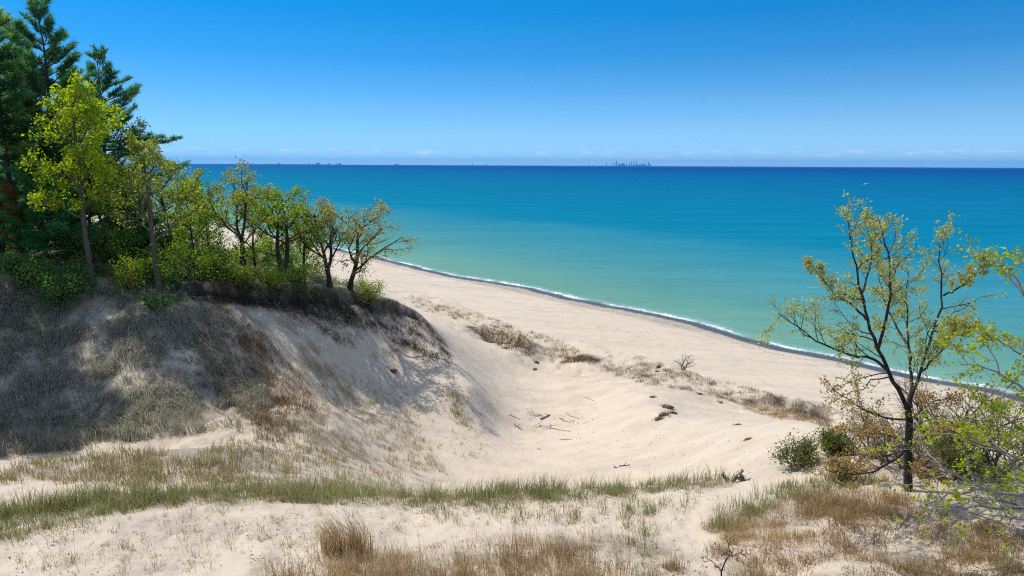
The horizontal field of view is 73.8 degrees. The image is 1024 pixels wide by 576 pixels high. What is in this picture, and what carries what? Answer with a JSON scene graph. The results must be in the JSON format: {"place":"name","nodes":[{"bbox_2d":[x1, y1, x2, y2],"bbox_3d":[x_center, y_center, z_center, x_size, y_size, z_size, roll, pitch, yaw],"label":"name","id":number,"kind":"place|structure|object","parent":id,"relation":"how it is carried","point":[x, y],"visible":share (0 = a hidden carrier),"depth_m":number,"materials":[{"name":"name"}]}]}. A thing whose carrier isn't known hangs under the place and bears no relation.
{"place":"outdoors","nodes":[
{"label":"outdoors","id":0,"kind":"place"},
{"bbox_2d":[124,163,326,164],"bbox_3d":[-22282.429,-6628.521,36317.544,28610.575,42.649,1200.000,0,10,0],"label":"shore","id":1,"kind":"structure","parent":0,"point":[275,164],"depth_m":35728.58,"materials":[{"name":"blue"}]},
{"bbox_2d":[0,207,1023,575],"bbox_3d":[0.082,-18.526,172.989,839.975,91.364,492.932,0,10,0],"label":"ground","id":2,"kind":"structure","parent":0,"point":[502,385],"depth_m":46.64,"materials":[{"name":"beige sand"}]},
{"bbox_2d":[0,145,10,174],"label":"pine tree","id":3,"kind":"object","parent":2,"relation":"on","point":[2,170],"visible":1,"depth_m":45.04,"materials":[{"name":"green plant"}]},
{"bbox_2d":[0,181,38,253],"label":"young tree","id":4,"kind":"object","parent":2,"relation":"on","point":[6,190],"visible":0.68,"depth_m":49.01,"materials":[{"name":"green plant"}]},
{"bbox_2d":[0,37,40,250],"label":"pine tree","id":5,"kind":"object","parent":2,"relation":"on","point":[4,107],"visible":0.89,"depth_m":49.32,"materials":[{"name":"green plant"}]},
{"bbox_2d":[0,141,48,249],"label":"young pine","id":6,"kind":"object","parent":2,"relation":"on","point":[15,179],"visible":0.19,"depth_m":55.77,"materials":[{"name":"green plant"}]},
{"bbox_2d":[0,5,49,253],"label":"pine tree","id":7,"kind":"object","parent":2,"relation":"on","point":[19,110],"visible":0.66,"depth_m":50.28,"materials":[{"name":"green plant"}]},
{"bbox_2d":[5,221,49,249],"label":"shrub","id":8,"kind":"object","parent":2,"relation":"on","point":[23,237],"visible":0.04,"depth_m":54.16,"materials":[{"name":"green plant"}]},
{"bbox_2d":[0,240,60,295],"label":"shrub","id":9,"kind":"object","parent":2,"relation":"on","point":[32,268],"visible":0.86,"depth_m":46.16,"materials":[{"name":"green plant"}]},
{"bbox_2d":[2,50,66,209],"bbox_3d":[-42.765,-12.213,60.578,6.694,18.114,7.451,-9,14,-43],"label":"pine tree","id":10,"kind":"object","parent":2,"relation":"on","point":[41,104],"visible":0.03,"depth_m":59.93,"materials":[{"name":"green plant"}]},
{"bbox_2d":[5,256,66,286],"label":"understory shrub","id":11,"kind":"object","parent":2,"relation":"on","point":[42,271],"visible":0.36,"depth_m":46.66,"materials":[{"name":"green plant"}]},
{"bbox_2d":[0,19,80,211],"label":"pine tree","id":12,"kind":"object","parent":2,"relation":"on","point":[16,40],"visible":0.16,"depth_m":54.36,"materials":[{"name":"green plant"}]},
{"bbox_2d":[8,209,73,249],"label":"understory shrub","id":13,"kind":"object","parent":2,"relation":"on","point":[42,227],"visible":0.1,"depth_m":55.70,"materials":[{"name":"green plant"}]},
{"bbox_2d":[0,155,99,257],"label":"young pine","id":14,"kind":"object","parent":2,"relation":"on","point":[41,235],"visible":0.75,"depth_m":49.39,"materials":[{"name":"green plant"}]},
{"bbox_2d":[16,257,92,311],"bbox_3d":[-30.514,-0.181,46.092,4.197,3.340,5.392,-2,10,-11],"label":"shrub","id":15,"kind":"object","parent":2,"relation":"on","point":[50,290],"visible":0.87,"depth_m":45.21,"materials":[{"name":"green plant"}]},
{"bbox_2d":[0,0,126,247],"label":"pine tree","id":16,"kind":"object","parent":2,"relation":"on","point":[56,53],"visible":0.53,"depth_m":52.72,"materials":[{"name":"green plant"}]},
{"bbox_2d":[30,213,102,248],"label":"understory shrub","id":17,"kind":"object","parent":2,"relation":"on","point":[80,229],"visible":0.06,"depth_m":57.29,"materials":[{"name":"green plant"}]},
{"bbox_2d":[36,259,108,301],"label":"shrub","id":18,"kind":"object","parent":2,"relation":"on","point":[84,279],"visible":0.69,"depth_m":46.21,"materials":[{"name":"green plant"}]},
{"bbox_2d":[13,69,136,287],"bbox_3d":[-29.539,-7.304,46.945,7.617,14.704,7.327,0,10,0],"label":"yellow tree","id":19,"kind":"object","parent":2,"relation":"on","point":[73,112],"visible":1,"depth_m":45.66,"materials":[{"name":"green plant"}]},
{"bbox_2d":[36,156,115,238],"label":"young tree","id":20,"kind":"object","parent":2,"relation":"on","point":[89,215],"visible":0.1,"depth_m":57.34,"materials":[{"name":"green plant"}]},
{"bbox_2d":[51,55,112,197],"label":"pine tree","id":21,"kind":"object","parent":2,"relation":"on","point":[80,71],"depth_m":69.19,"materials":[{"name":"green plant"}]},
{"bbox_2d":[65,251,112,276],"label":"understory shrub","id":22,"kind":"object","parent":2,"relation":"on","point":[95,265],"visible":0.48,"depth_m":48.67,"materials":[{"name":"green plant"}]},
{"bbox_2d":[46,219,133,263],"bbox_3d":[-32.384,-3.588,52.492,5.824,3.492,6.261,0,10,0],"label":"shrub","id":23,"kind":"object","parent":2,"relation":"on","point":[98,238],"visible":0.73,"depth_m":51.46,"materials":[{"name":"green plant"}]},
{"bbox_2d":[76,162,111,234],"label":"tree","id":24,"kind":"object","parent":2,"relation":"on","point":[98,217],"depth_m":66.20,"materials":[{"name":"green plant"}]},
{"bbox_2d":[57,146,148,227],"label":"young tree","id":25,"kind":"object","parent":2,"relation":"on","point":[97,208],"visible":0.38,"depth_m":54.96,"materials":[{"name":"green plant"}]},
{"bbox_2d":[65,225,143,264],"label":"shrub","id":26,"kind":"object","parent":2,"relation":"on","point":[113,252],"visible":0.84,"depth_m":51.81,"materials":[{"name":"green plant"}]},
{"bbox_2d":[56,116,155,207],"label":"young tree","id":27,"kind":"object","parent":2,"relation":"on","point":[135,129],"visible":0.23,"depth_m":60.82,"materials":[{"name":"green plant"}]},
{"bbox_2d":[98,263,144,293],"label":"understory shrub","id":28,"kind":"object","parent":2,"relation":"on","point":[122,281],"visible":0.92,"depth_m":48.09,"materials":[{"name":"green plant"}]},
{"bbox_2d":[84,213,168,256],"bbox_3d":[-31.775,-4.247,56.001,6.775,4.211,4.791,-4,11,-24],"label":"understory shrub","id":29,"kind":"object","parent":2,"relation":"on","point":[159,230],"visible":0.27,"depth_m":55.70,"materials":[{"name":"green plant"}]},
{"bbox_2d":[64,42,191,216],"bbox_3d":[-33.745,-11.893,58.573,9.689,17.817,8.903,0,10,0],"label":"pine tree","id":30,"kind":"object","parent":2,"relation":"on","point":[98,54],"visible":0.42,"depth_m":58.04,"materials":[{"name":"green plant"}]},
{"bbox_2d":[99,183,166,256],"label":"young tree","id":31,"kind":"object","parent":2,"relation":"on","point":[157,220],"visible":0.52,"depth_m":55.29,"materials":[{"name":"green plant"}]},
{"bbox_2d":[94,180,175,225],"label":"tree","id":32,"kind":"object","parent":2,"relation":"on","point":[143,199],"visible":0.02,"depth_m":76.53,"materials":[{"name":"green plant"}]},
{"bbox_2d":[107,150,171,227],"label":"tree","id":33,"kind":"object","parent":2,"relation":"on","point":[145,187],"visible":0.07,"depth_m":64.79,"materials":[{"name":"green plant"}]},
{"bbox_2d":[108,246,176,288],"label":"shrub","id":34,"kind":"object","parent":2,"relation":"on","point":[135,270],"visible":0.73,"depth_m":49.00,"materials":[{"name":"green plant"}]},
{"bbox_2d":[0,272,288,457],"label":"hill grass","id":35,"kind":"structure","parent":2,"relation":"on","point":[82,434],"depth_m":42.27,"materials":[{"name":"plant"}]},
{"bbox_2d":[93,128,205,288],"bbox_3d":[-25.262,-5.617,48.717,7.618,11.393,7.435,0,10,0],"label":"oak tree","id":36,"kind":"object","parent":2,"relation":"on","point":[141,162],"visible":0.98,"depth_m":48.42,"materials":[{"name":"green plant"}]},
{"bbox_2d":[138,188,168,222],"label":"tree","id":37,"kind":"object","parent":2,"relation":"on","point":[152,210],"visible":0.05,"depth_m":80.00,"materials":[{"name":"green plant"}]},
{"bbox_2d":[123,153,190,228],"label":"young tree","id":38,"kind":"object","parent":2,"relation":"on","point":[162,202],"visible":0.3,"depth_m":64.49,"materials":[{"name":"green plant"}]},
{"bbox_2d":[128,286,188,313],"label":"shrub","id":39,"kind":"object","parent":2,"relation":"on","point":[148,301],"visible":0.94,"depth_m":46.85,"materials":[{"name":"green plant"}]},
{"bbox_2d":[133,217,196,254],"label":"shrub","id":40,"kind":"object","parent":2,"relation":"on","point":[169,227],"visible":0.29,"depth_m":57.81,"materials":[{"name":"green plant"}]},
{"bbox_2d":[140,261,191,292],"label":"understory shrub","id":41,"kind":"object","parent":2,"relation":"on","point":[174,275],"visible":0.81,"depth_m":49.30,"materials":[{"name":"green plant"}]},
{"bbox_2d":[137,223,203,254],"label":"understory shrub","id":42,"kind":"object","parent":2,"relation":"on","point":[167,241],"visible":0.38,"depth_m":57.25,"materials":[{"name":"green plant"}]},
{"bbox_2d":[133,224,234,281],"bbox_3d":[-24.022,-2.487,50.549,6.046,4.217,7.446,9,13,39],"label":"shrub","id":43,"kind":"object","parent":2,"relation":"on","point":[175,261],"visible":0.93,"depth_m":50.04,"materials":[{"name":"green plant"}]},
{"bbox_2d":[160,173,221,263],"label":"young tree","id":44,"kind":"object","parent":2,"relation":"on","point":[199,221],"visible":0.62,"depth_m":53.47,"materials":[{"name":"green plant"}]},
{"bbox_2d":[156,208,226,239],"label":"tree","id":45,"kind":"object","parent":2,"relation":"on","point":[192,233],"visible":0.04,"depth_m":85.85,"materials":[{"name":"green plant"}]},
{"bbox_2d":[5,241,384,295],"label":"undergrowth","id":46,"kind":"object","parent":2,"relation":"on","point":[260,264],"visible":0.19,"depth_m":55.60,"materials":[{"name":"green plant"}]},
{"bbox_2d":[0,249,31,272],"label":"understory shrub","id":47,"kind":"object","parent":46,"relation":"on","point":[14,254],"visible":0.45,"depth_m":47.91,"materials":[{"name":"green plant"}]},
{"bbox_2d":[176,254,224,282],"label":"understory shrub","id":48,"kind":"object","parent":2,"relation":"on","point":[193,272],"visible":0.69,"depth_m":50.96,"materials":[{"name":"green plant"}]},
{"bbox_2d":[183,205,223,246],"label":"wood tree","id":49,"kind":"object","parent":2,"relation":"on","point":[202,225],"visible":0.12,"depth_m":70.39,"materials":[{"name":"green plant"}]},
{"bbox_2d":[186,235,237,259],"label":"understory shrub","id":50,"kind":"object","parent":2,"relation":"on","point":[205,247],"visible":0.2,"depth_m":62.72,"materials":[{"name":"green plant"}]},
{"bbox_2d":[178,166,249,255],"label":"young tree","id":51,"kind":"object","parent":2,"relation":"on","point":[220,188],"visible":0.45,"depth_m":57.61,"materials":[{"name":"green plant"}]},
{"bbox_2d":[184,238,254,282],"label":"shrub","id":52,"kind":"object","parent":2,"relation":"on","point":[227,267],"visible":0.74,"depth_m":52.25,"materials":[{"name":"green plant"}]},
{"bbox_2d":[204,255,242,288],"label":"understory shrub","id":53,"kind":"object","parent":2,"relation":"on","point":[223,276],"visible":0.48,"depth_m":52.82,"materials":[{"name":"green plant"}]},
{"bbox_2d":[194,154,283,265],"bbox_3d":[-21.360,-5.756,54.821,5.962,9.872,6.374,0,10,0],"label":"twin trunk tree","id":54,"kind":"object","parent":2,"relation":"on","point":[245,198],"visible":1,"depth_m":54.62,"materials":[{"name":"green plant"}]},
{"bbox_2d":[0,301,486,489],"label":"slope grass","id":55,"kind":"structure","parent":2,"relation":"on","point":[149,453],"depth_m":29.72,"materials":[{"name":"beige plant"}]},
{"bbox_2d":[228,243,264,259],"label":"shrub","id":56,"kind":"object","parent":2,"relation":"on","point":[249,250],"visible":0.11,"depth_m":83.67,"materials":[{"name":"green plant"}]},
{"bbox_2d":[228,262,267,287],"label":"shrub","id":57,"kind":"object","parent":2,"relation":"on","point":[244,280],"visible":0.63,"depth_m":54.29,"materials":[{"name":"green plant"}]},
{"bbox_2d":[221,182,280,266],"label":"young tree","id":58,"kind":"object","parent":2,"relation":"on","point":[252,204],"visible":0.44,"depth_m":60.08,"materials":[{"name":"green plant"}]},
{"bbox_2d":[228,235,289,263],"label":"understory shrub","id":59,"kind":"object","parent":2,"relation":"on","point":[257,256],"visible":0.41,"depth_m":66.41,"materials":[{"name":"green plant"}]},
{"bbox_2d":[246,260,292,290],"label":"shrub","id":60,"kind":"object","parent":2,"relation":"on","point":[270,278],"visible":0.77,"depth_m":56.37,"materials":[{"name":"green plant"}]},
{"bbox_2d":[247,236,294,263],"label":"wood tree","id":61,"kind":"object","parent":2,"relation":"on","point":[268,238],"visible":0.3,"depth_m":71.91,"materials":[{"name":"green plant"}]},
{"bbox_2d":[229,183,330,281],"bbox_3d":[-19.338,-4.747,58.699,7.070,8.401,8.784,0,10,0],"label":"green tree","id":62,"kind":"object","parent":2,"relation":"on","point":[291,214],"visible":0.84,"depth_m":58.27,"materials":[{"name":"green plant"}]},
{"bbox_2d":[257,239,316,266],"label":"understory shrub","id":63,"kind":"object","parent":2,"relation":"on","point":[291,257],"visible":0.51,"depth_m":67.85,"materials":[{"name":"green plant"}]},
{"bbox_2d":[274,244,312,267],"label":"shrub","id":64,"kind":"object","parent":2,"relation":"on","point":[296,256],"visible":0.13,"depth_m":74.28,"materials":[{"name":"green plant"}]},
{"bbox_2d":[274,255,321,284],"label":"shrub","id":65,"kind":"object","parent":2,"relation":"on","point":[303,272],"visible":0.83,"depth_m":59.88,"materials":[{"name":"green plant"}]},
{"bbox_2d":[289,213,327,267],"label":"young tree","id":66,"kind":"object","parent":2,"relation":"on","point":[303,256],"visible":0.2,"depth_m":63.49,"materials":[{"name":"green plant"}]},
{"bbox_2d":[288,252,333,275],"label":"understory shrub","id":67,"kind":"object","parent":2,"relation":"on","point":[318,268],"visible":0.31,"depth_m":69.19,"materials":[{"name":"green plant"}]},
{"bbox_2d":[169,279,457,367],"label":"dead grass","id":68,"kind":"structure","parent":2,"relation":"on","point":[221,296],"depth_m":60.23,"materials":[{"name":"brown plant"}]},
{"bbox_2d":[273,191,358,287],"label":"oak tree","id":69,"kind":"object","parent":2,"relation":"on","point":[330,217],"visible":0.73,"depth_m":60.65,"materials":[{"name":"green plant"}]},
{"bbox_2d":[302,499,375,561],"bbox_3d":[-4.224,5.828,16.597,2.123,1.604,1.194,3,11,16],"label":"tussock","id":70,"kind":"object","parent":2,"relation":"on","point":[349,538],"visible":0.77,"depth_m":16.59,"materials":[{"name":"brown plant"}]},
{"bbox_2d":[5,490,706,575],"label":"beach grass","id":71,"kind":"structure","parent":2,"relation":"on","point":[629,509],"depth_m":17.47,"materials":[{"name":"beige plant"}]},
{"bbox_2d":[313,197,419,290],"bbox_3d":[-13.487,-3.894,63.542,9.078,8.934,8.748,0,10,0],"label":"oak tree","id":72,"kind":"object","parent":2,"relation":"on","point":[359,228],"visible":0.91,"depth_m":63.26,"materials":[{"name":"green plant"}]},
{"bbox_2d":[355,276,388,304],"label":"shrub","id":73,"kind":"object","parent":2,"relation":"on","point":[369,287],"visible":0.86,"depth_m":66.44,"materials":[{"name":"green plant"}]},
{"bbox_2d":[383,363,397,372],"bbox_3d":[-10.996,7.221,61.575,1.738,1.199,1.239,3,10,12],"label":"turf clod","id":74,"kind":"object","parent":2,"relation":"on","point":[393,370],"visible":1,"depth_m":61.32,"materials":[{"name":"brown plant"}]},
{"bbox_2d":[0,461,900,544],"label":"marram grass","id":75,"kind":"structure","parent":2,"relation":"on","point":[137,495],"depth_m":20.20,"materials":[{"name":"green plant"}]},
{"bbox_2d":[246,502,694,575],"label":"bunch grass","id":76,"kind":"structure","parent":2,"relation":"on","point":[399,556],"depth_m":15.78,"materials":[{"name":"brown plant"}]},
{"bbox_2d":[6,491,1016,575],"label":"foreground litter","id":77,"kind":"object","parent":2,"relation":"on","point":[509,553],"visible":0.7,"depth_m":16.72,"materials":[{"name":"brown plant"}]},
{"bbox_2d":[438,368,778,472],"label":"sand litter","id":78,"kind":"object","parent":2,"relation":"on","point":[602,444],"visible":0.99,"depth_m":54.42,"materials":[{"name":"brown plant"}]},
{"bbox_2d":[409,294,835,427],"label":"foredune grass","id":79,"kind":"structure","parent":2,"relation":"on","point":[745,404],"depth_m":71.98,"materials":[{"name":"brown plant"}]},
{"bbox_2d":[651,415,666,421],"bbox_3d":[11.860,10.462,55.233,1.120,0.614,1.494,9,13,39],"label":"turf clod","id":80,"kind":"object","parent":2,"relation":"on","point":[660,418],"visible":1,"depth_m":55.02,"materials":[{"name":"brown soil"}]},
{"bbox_2d":[658,411,673,416],"bbox_3d":[12.550,10.295,55.862,1.452,0.567,1.421,4,11,20],"label":"turf clod","id":81,"kind":"object","parent":2,"relation":"on","point":[662,414],"visible":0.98,"depth_m":55.84,"materials":[{"name":"brown soil"}]},
{"bbox_2d":[660,404,673,408],"bbox_3d":[13.452,10.193,59.081,1.594,0.680,1.496,0,10,0],"label":"turf clod","id":82,"kind":"object","parent":2,"relation":"on","point":[667,406],"visible":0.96,"depth_m":58.77,"materials":[{"name":"brown plant"}]},
{"bbox_2d":[664,409,678,414],"bbox_3d":[13.133,10.259,56.779,1.372,0.628,1.656,0,10,0],"label":"turf clod","id":83,"kind":"object","parent":2,"relation":"on","point":[672,412],"visible":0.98,"depth_m":56.52,"materials":[{"name":"brown soil"}]},
{"bbox_2d":[330,253,1022,421],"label":"beach debris","id":84,"kind":"object","parent":2,"relation":"on","point":[634,316],"visible":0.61,"depth_m":129.22,"materials":[{"name":"brown plant"}]},
{"bbox_2d":[674,354,695,369],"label":"bush","id":85,"kind":"object","parent":2,"relation":"on","point":[684,367],"visible":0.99,"depth_m":72.85,"materials":[{"name":"brown plant"}]},
{"bbox_2d":[700,534,749,575],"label":"sapling","id":86,"kind":"object","parent":2,"relation":"on","point":[716,566],"visible":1,"depth_m":14.85,"materials":[{"name":"brown wood"}]},
{"bbox_2d":[722,469,755,482],"bbox_3d":[7.640,6.343,22.744,0.869,0.405,1.038,-5,12,-28],"label":"driftwood root stump","id":87,"kind":"object","parent":2,"relation":"on","point":[741,478],"visible":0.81,"depth_m":22.75,"materials":[{"name":"brown wood"}]},
{"bbox_2d":[767,428,822,471],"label":"bush","id":88,"kind":"object","parent":2,"relation":"on","point":[804,455],"visible":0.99,"depth_m":22.63,"materials":[{"name":"green plant"}]},
{"bbox_2d":[813,423,861,457],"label":"bush","id":89,"kind":"object","parent":2,"relation":"on","point":[832,442],"visible":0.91,"depth_m":23.24,"materials":[{"name":"green plant"}]},
{"bbox_2d":[822,447,872,483],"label":"bush","id":90,"kind":"object","parent":2,"relation":"on","point":[845,469],"visible":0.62,"depth_m":20.77,"materials":[{"name":"brown plant"}]},
{"bbox_2d":[691,477,1023,575],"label":"dry grass","id":91,"kind":"structure","parent":2,"relation":"on","point":[822,506],"depth_m":17.08,"materials":[{"name":"brown plant"}]},
{"bbox_2d":[751,189,1007,499],"bbox_3d":[9.878,1.937,18.300,7.957,9.011,4.087,-7,12,-35],"label":"oak tree","id":92,"kind":"object","parent":2,"relation":"on","point":[951,330],"visible":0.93,"depth_m":18.55,"materials":[{"name":"green plant"}]},
{"bbox_2d":[840,396,925,466],"bbox_3d":[11.660,4.767,21.934,2.667,2.262,3.067,-5,12,-29],"label":"bush","id":93,"kind":"object","parent":2,"relation":"on","point":[885,454],"visible":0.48,"depth_m":21.87,"materials":[{"name":"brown plant"}]},
{"bbox_2d":[865,418,964,471],"bbox_3d":[12.530,4.910,20.864,2.211,1.668,2.713,-4,11,-23],"label":"bush","id":94,"kind":"object","parent":2,"relation":"on","point":[918,457],"visible":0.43,"depth_m":21.03,"materials":[{"name":"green plant"}]},
{"bbox_2d":[860,410,1023,567],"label":"sprawling tree","id":95,"kind":"object","parent":2,"relation":"on","point":[1003,491],"visible":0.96,"depth_m":15.27,"materials":[{"name":"green plant"}]},
{"bbox_2d":[884,358,1023,464],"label":"bush","id":96,"kind":"object","parent":2,"relation":"on","point":[906,393],"visible":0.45,"depth_m":22.14,"materials":[{"name":"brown plant"}]},
{"bbox_2d":[900,228,1023,490],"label":"leafy tree","id":97,"kind":"object","parent":2,"relation":"on","point":[997,405],"visible":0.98,"depth_m":15.26,"materials":[{"name":"green plant"}]},
{"bbox_2d":[919,413,1004,487],"bbox_3d":[13.050,4.914,19.859,2.140,1.995,2.390,5,11,27],"label":"bush","id":98,"kind":"object","parent":2,"relation":"on","point":[949,454],"visible":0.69,"depth_m":19.56,"materials":[{"name":"green plant"}]},
{"bbox_2d":[924,385,1023,484],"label":"bush","id":99,"kind":"object","parent":2,"relation":"on","point":[996,458],"visible":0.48,"depth_m":19.86,"materials":[{"name":"green plant"}]},
{"bbox_2d":[0,0,1023,167],"label":"sky","id":100,"kind":"structure","parent":0,"point":[757,83],"materials":[{"name":"blue"}]},
{"bbox_2d":[24,164,1023,396],"bbox_3d":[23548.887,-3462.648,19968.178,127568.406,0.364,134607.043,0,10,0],"label":"lake water","id":101,"kind":"structure","parent":0,"point":[724,248],"depth_m":309.79,"materials":[{"name":"teal liquid"}]}
]}

